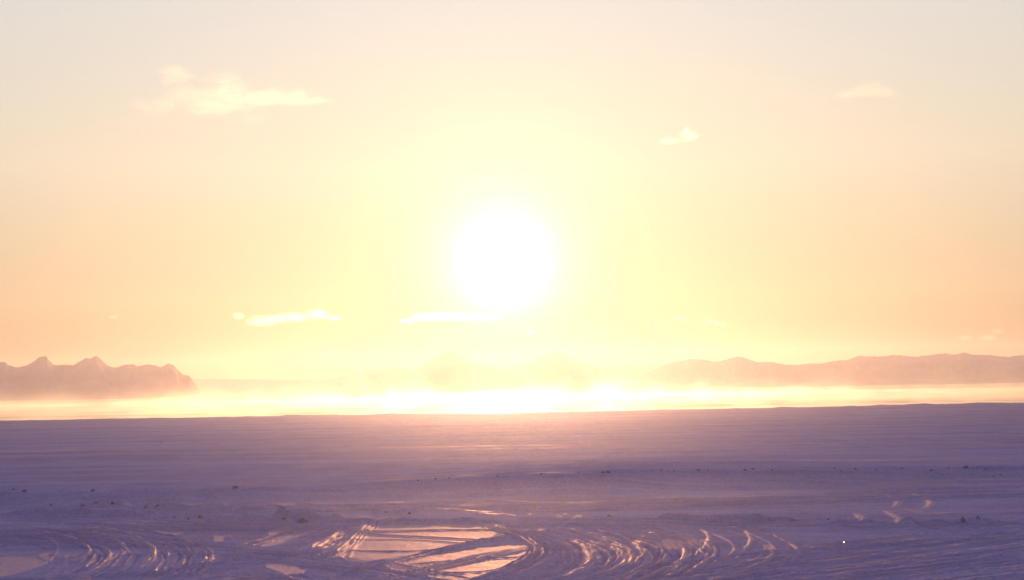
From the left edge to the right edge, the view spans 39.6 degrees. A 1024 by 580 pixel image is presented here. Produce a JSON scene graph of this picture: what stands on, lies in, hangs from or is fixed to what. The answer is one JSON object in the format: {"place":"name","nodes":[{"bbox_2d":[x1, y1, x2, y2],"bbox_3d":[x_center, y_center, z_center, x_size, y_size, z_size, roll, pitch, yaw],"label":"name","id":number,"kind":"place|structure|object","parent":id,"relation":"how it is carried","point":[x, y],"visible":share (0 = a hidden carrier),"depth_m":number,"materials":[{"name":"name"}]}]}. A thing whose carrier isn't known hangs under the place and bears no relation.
{"place":"outdoors","nodes":[
{"label":"outdoors","id":0,"kind":"place"},
{"bbox_2d":[0,356,204,400],"bbox_3d":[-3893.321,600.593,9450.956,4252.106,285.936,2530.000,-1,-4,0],"label":"mountains","id":1,"kind":"structure","parent":0,"point":[45,378],"depth_m":8700.13,"materials":[{"name":"stone"}]},
{"bbox_2d":[192,351,660,396],"bbox_3d":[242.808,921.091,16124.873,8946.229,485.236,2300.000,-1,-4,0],"label":"mountains","id":2,"kind":"structure","parent":0,"point":[449,371],"depth_m":15446.86,"materials":[{"name":"beige stone"}]},
{"bbox_2d":[0,402,1023,579],"bbox_3d":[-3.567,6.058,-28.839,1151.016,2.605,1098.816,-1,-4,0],"label":"snow ground","id":3,"kind":"structure","parent":0,"point":[473,517],"depth_m":107.19,"materials":[{"name":"snow"}]},
{"bbox_2d":[297,518,307,522],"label":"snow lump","id":4,"kind":"object","parent":3,"relation":"on","point":[301,520],"visible":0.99,"depth_m":88.75,"materials":[{"name":"snow"}]},
{"bbox_2d":[0,383,1023,420],"bbox_3d":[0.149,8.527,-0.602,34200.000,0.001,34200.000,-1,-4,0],"label":"water","id":5,"kind":"structure","parent":0,"point":[548,401],"depth_m":1080.08,"materials":[{"name":"yellow liquid"}]},
{"bbox_2d":[0,0,1023,379],"label":"sky","id":6,"kind":"structure","parent":0,"point":[206,189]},
{"bbox_2d":[603,352,1023,389],"bbox_3d":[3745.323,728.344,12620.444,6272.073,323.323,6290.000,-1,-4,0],"label":"mountains","id":7,"kind":"structure","parent":0,"point":[939,368],"depth_m":10345.85,"materials":[{"name":"stone"}]}
]}

